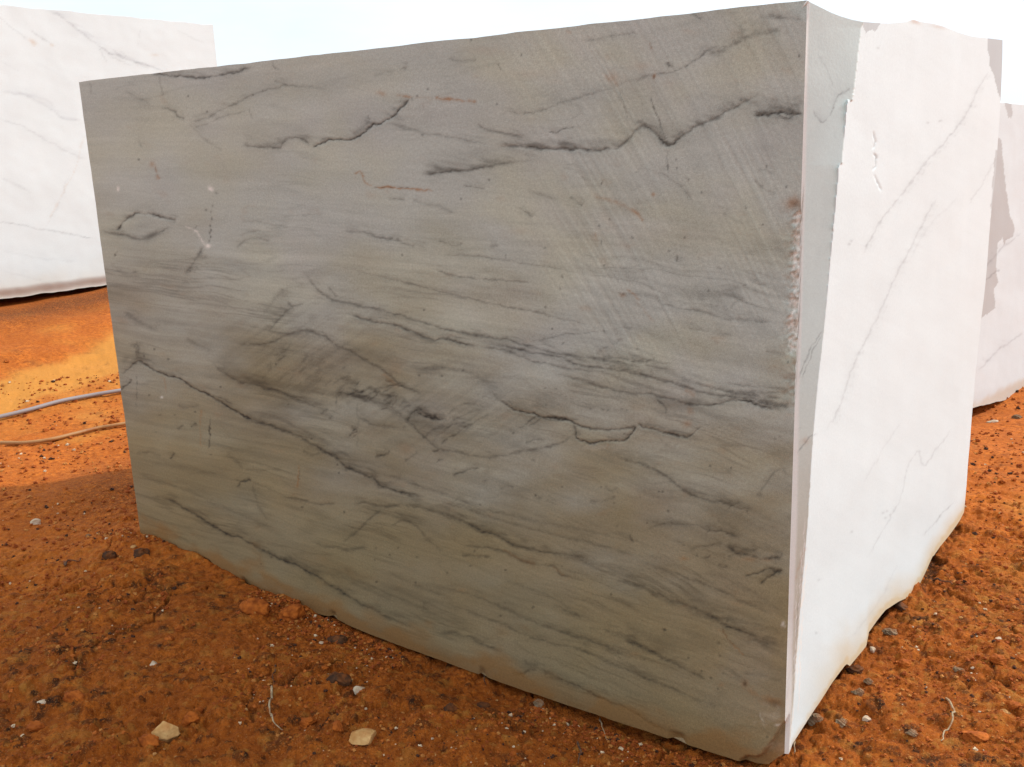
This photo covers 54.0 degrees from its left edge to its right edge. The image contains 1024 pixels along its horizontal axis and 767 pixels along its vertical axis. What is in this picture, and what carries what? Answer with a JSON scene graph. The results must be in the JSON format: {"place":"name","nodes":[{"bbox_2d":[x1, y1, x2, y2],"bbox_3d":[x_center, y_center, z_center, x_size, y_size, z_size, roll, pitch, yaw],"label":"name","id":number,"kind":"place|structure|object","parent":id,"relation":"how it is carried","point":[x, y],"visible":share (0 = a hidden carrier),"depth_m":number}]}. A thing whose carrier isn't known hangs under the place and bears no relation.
{"place":"outdoors","nodes":[
{"label":"outdoors","id":0,"kind":"place"},
{"bbox_2d":[0,285,1023,766],"bbox_3d":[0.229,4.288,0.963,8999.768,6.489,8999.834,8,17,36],"label":"ground","id":1,"kind":"structure","parent":0,"point":[46,337],"depth_m":3.02},
{"bbox_2d":[30,518,40,524],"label":"stone","id":2,"kind":"object","parent":1,"relation":"on","point":[35,521],"visible":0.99,"depth_m":4.25},
{"bbox_2d":[26,720,45,731],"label":"soil clod","id":3,"kind":"object","parent":1,"relation":"on","point":[34,726],"visible":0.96,"depth_m":2.69},
{"bbox_2d":[0,388,120,418],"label":"hose","id":4,"kind":"object","parent":1,"relation":"on","point":[33,408],"visible":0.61,"depth_m":5.97},
{"bbox_2d":[0,422,125,444],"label":"hose","id":5,"kind":"object","parent":1,"relation":"on","point":[61,436],"visible":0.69,"depth_m":5.39},
{"bbox_2d":[63,558,80,565],"bbox_3d":[-1.656,0.668,3.783,0.064,0.019,0.037,-10,16,-27],"label":"twig","id":6,"kind":"object","parent":1,"relation":"on","point":[65,562],"visible":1,"depth_m":3.77},
{"bbox_2d":[62,690,84,702],"bbox_3d":[-1.223,0.884,2.813,0.067,0.049,0.045,6,18,6],"label":"soil clod","id":7,"kind":"object","parent":1,"relation":"on","point":[71,696],"visible":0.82,"depth_m":2.80},
{"bbox_2d":[0,5,216,298],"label":"stone block","id":8,"kind":"object","parent":1,"relation":"on","point":[50,60],"depth_m":8.54},
{"bbox_2d":[102,550,116,559],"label":"soil clod","id":9,"kind":"object","parent":1,"relation":"on","point":[111,554],"visible":0.94,"depth_m":3.77},
{"bbox_2d":[133,548,149,557],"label":"soil clod","id":10,"kind":"object","parent":1,"relation":"on","point":[138,552],"visible":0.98,"depth_m":3.78},
{"bbox_2d":[138,733,158,747],"bbox_3d":[-0.934,0.923,2.594,0.056,0.035,0.041,9,18,38],"label":"soil clod","id":11,"kind":"object","parent":1,"relation":"on","point":[148,739],"visible":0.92,"depth_m":2.59},
{"bbox_2d":[151,721,179,742],"bbox_3d":[-0.911,0.918,2.643,0.074,0.063,0.060,-10,9,-4],"label":"stone","id":12,"kind":"object","parent":1,"relation":"on","point":[165,731],"visible":0.82,"depth_m":2.62},
{"bbox_2d":[164,635,173,640],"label":"soil clod","id":13,"kind":"object","parent":1,"relation":"on","point":[170,637],"visible":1,"depth_m":3.15},
{"bbox_2d":[174,625,184,631],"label":"soil clod","id":14,"kind":"object","parent":1,"relation":"on","point":[179,628],"visible":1,"depth_m":3.21},
{"bbox_2d":[181,711,199,725],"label":"soil clod","id":15,"kind":"object","parent":1,"relation":"on","point":[190,717],"visible":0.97,"depth_m":2.69},
{"bbox_2d":[195,707,203,712],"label":"soil clod","id":16,"kind":"object","parent":1,"relation":"on","point":[200,709],"visible":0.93,"depth_m":2.75},
{"bbox_2d":[202,750,211,756],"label":"soil clod","id":17,"kind":"object","parent":1,"relation":"on","point":[206,753],"visible":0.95,"depth_m":2.56},
{"bbox_2d":[218,665,228,673],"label":"soil clod","id":18,"kind":"object","parent":1,"relation":"on","point":[223,669],"visible":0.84,"depth_m":2.99},
{"bbox_2d":[239,597,270,615],"bbox_3d":[-0.860,0.749,3.368,0.109,0.065,0.087,10,6,3],"label":"soil clod","id":19,"kind":"object","parent":1,"relation":"on","point":[257,605],"visible":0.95,"depth_m":3.34},
{"bbox_2d":[268,685,282,729],"bbox_3d":[-0.659,0.891,2.768,0.027,0.033,0.203,-7,15,-19],"label":"twig","id":20,"kind":"object","parent":1,"relation":"on","point":[270,699],"visible":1,"depth_m":2.75},
{"bbox_2d":[278,603,305,621],"bbox_3d":[-0.740,0.779,3.377,0.095,0.063,0.066,-11,15,-6],"label":"soil clod","id":21,"kind":"object","parent":1,"relation":"on","point":[289,613],"visible":0.91,"depth_m":3.36},
{"bbox_2d":[299,717,316,727],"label":"soil clod","id":22,"kind":"object","parent":1,"relation":"on","point":[306,722],"visible":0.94,"depth_m":2.72},
{"bbox_2d":[326,635,347,643],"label":"soil clod","id":23,"kind":"object","parent":1,"relation":"on","point":[342,639],"visible":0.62,"depth_m":3.22},
{"bbox_2d":[332,720,343,731],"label":"soil clod","id":24,"kind":"object","parent":1,"relation":"on","point":[337,725],"visible":1,"depth_m":2.64},
{"bbox_2d":[326,672,352,685],"bbox_3d":[-0.495,0.852,2.894,0.075,0.033,0.053,11,21,12],"label":"rock","id":25,"kind":"object","parent":1,"relation":"on","point":[342,678],"visible":0.98,"depth_m":2.88},
{"bbox_2d":[353,686,364,694],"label":"stone","id":26,"kind":"object","parent":1,"relation":"on","point":[356,689],"visible":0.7,"depth_m":2.84},
{"bbox_2d":[349,728,376,744],"bbox_3d":[-0.388,0.912,2.593,0.065,0.034,0.052,1,14,14],"label":"stone","id":27,"kind":"object","parent":1,"relation":"on","point":[364,736],"visible":1,"depth_m":2.58},
{"bbox_2d":[443,703,456,711],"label":"stone","id":28,"kind":"object","parent":1,"relation":"on","point":[452,707],"visible":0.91,"depth_m":2.70},
{"bbox_2d":[477,702,490,707],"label":"stone","id":29,"kind":"object","parent":1,"relation":"on","point":[483,704],"visible":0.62,"depth_m":2.82},
{"bbox_2d":[510,750,516,756],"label":"soil clod","id":30,"kind":"object","parent":1,"relation":"on","point":[512,752],"visible":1,"depth_m":2.52},
{"bbox_2d":[533,699,543,707],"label":"stone","id":31,"kind":"object","parent":1,"relation":"on","point":[538,703],"visible":1,"depth_m":2.88},
{"bbox_2d":[79,0,1002,763],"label":"stone block","id":32,"kind":"object","parent":1,"relation":"on","point":[621,372],"depth_m":2.69},
{"bbox_2d":[576,741,581,763],"bbox_3d":[0.171,0.932,2.546,0.013,0.024,0.107,-2,14,2],"label":"twig","id":33,"kind":"object","parent":1,"relation":"on","point":[578,745],"visible":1,"depth_m":2.54},
{"bbox_2d":[807,713,822,725],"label":"stone","id":34,"kind":"object","parent":1,"relation":"on","point":[813,719],"visible":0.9,"depth_m":2.62},
{"bbox_2d":[836,718,846,727],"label":"stone","id":35,"kind":"object","parent":1,"relation":"on","point":[842,722],"visible":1,"depth_m":2.60},
{"bbox_2d":[844,664,863,673],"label":"soil clod","id":36,"kind":"object","parent":1,"relation":"on","point":[857,669],"visible":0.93,"depth_m":2.82},
{"bbox_2d":[851,688,863,695],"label":"stone","id":37,"kind":"object","parent":1,"relation":"on","point":[859,691],"visible":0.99,"depth_m":2.69},
{"bbox_2d":[862,715,870,721],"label":"stone","id":38,"kind":"object","parent":1,"relation":"on","point":[866,718],"visible":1,"depth_m":2.61},
{"bbox_2d":[863,678,872,684],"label":"stone","id":39,"kind":"object","parent":1,"relation":"on","point":[868,681],"visible":1,"depth_m":2.75},
{"bbox_2d":[869,647,875,652],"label":"stone","id":40,"kind":"object","parent":1,"relation":"on","point":[872,649],"visible":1,"depth_m":2.93},
{"bbox_2d":[882,628,897,634],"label":"stone","id":41,"kind":"object","parent":1,"relation":"on","point":[888,631],"visible":0.98,"depth_m":3.04},
{"bbox_2d":[893,601,907,611],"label":"soil clod","id":42,"kind":"object","parent":1,"relation":"on","point":[900,605],"visible":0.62,"depth_m":3.18},
{"bbox_2d":[897,658,911,667],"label":"soil clod","id":43,"kind":"object","parent":1,"relation":"on","point":[903,663],"visible":1,"depth_m":2.84},
{"bbox_2d":[905,729,917,736],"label":"stone","id":44,"kind":"object","parent":1,"relation":"on","point":[912,732],"visible":1,"depth_m":2.51},
{"bbox_2d":[930,578,952,584],"bbox_3d":[1.421,0.657,3.331,0.022,0.028,0.081,-14,18,-39],"label":"twig","id":45,"kind":"object","parent":1,"relation":"on","point":[934,579],"visible":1,"depth_m":3.33},
{"bbox_2d":[940,697,955,740],"bbox_3d":[1.118,0.854,2.570,0.029,0.025,0.203,4,15,25],"label":"twig","id":46,"kind":"object","parent":1,"relation":"on","point":[950,702],"visible":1,"depth_m":2.56},
{"bbox_2d":[953,666,964,671],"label":"stone","id":47,"kind":"object","parent":1,"relation":"on","point":[955,669],"visible":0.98,"depth_m":2.79},
{"bbox_2d":[961,730,988,741],"bbox_3d":[1.159,0.882,2.510,0.075,0.028,0.054,6,9,0],"label":"soil clod","id":48,"kind":"object","parent":1,"relation":"on","point":[977,736],"visible":1,"depth_m":2.50},
{"bbox_2d":[988,685,999,693],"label":"soil clod","id":49,"kind":"object","parent":1,"relation":"on","point":[995,690],"visible":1,"depth_m":2.69},
{"bbox_2d":[989,653,1006,664],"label":"soil clod","id":50,"kind":"object","parent":1,"relation":"on","point":[994,658],"visible":1,"depth_m":2.80},
{"bbox_2d":[973,102,1023,407],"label":"stone block","id":51,"kind":"object","parent":1,"relation":"on","point":[999,374],"depth_m":5.35},
{"bbox_2d":[1006,700,1021,709],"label":"soil clod","id":52,"kind":"object","parent":1,"relation":"on","point":[1012,705],"visible":1,"depth_m":2.60},
{"bbox_2d":[1011,414,1021,418],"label":"stone","id":53,"kind":"object","parent":1,"relation":"on","point":[1017,416],"visible":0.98,"depth_m":5.36},
{"bbox_2d":[1015,656,1023,662],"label":"soil clod","id":54,"kind":"object","parent":1,"relation":"on","point":[1020,659],"visible":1,"depth_m":2.82},
{"bbox_2d":[0,0,1023,103],"label":"sky","id":55,"kind":"structure","parent":0,"point":[245,31]}
]}

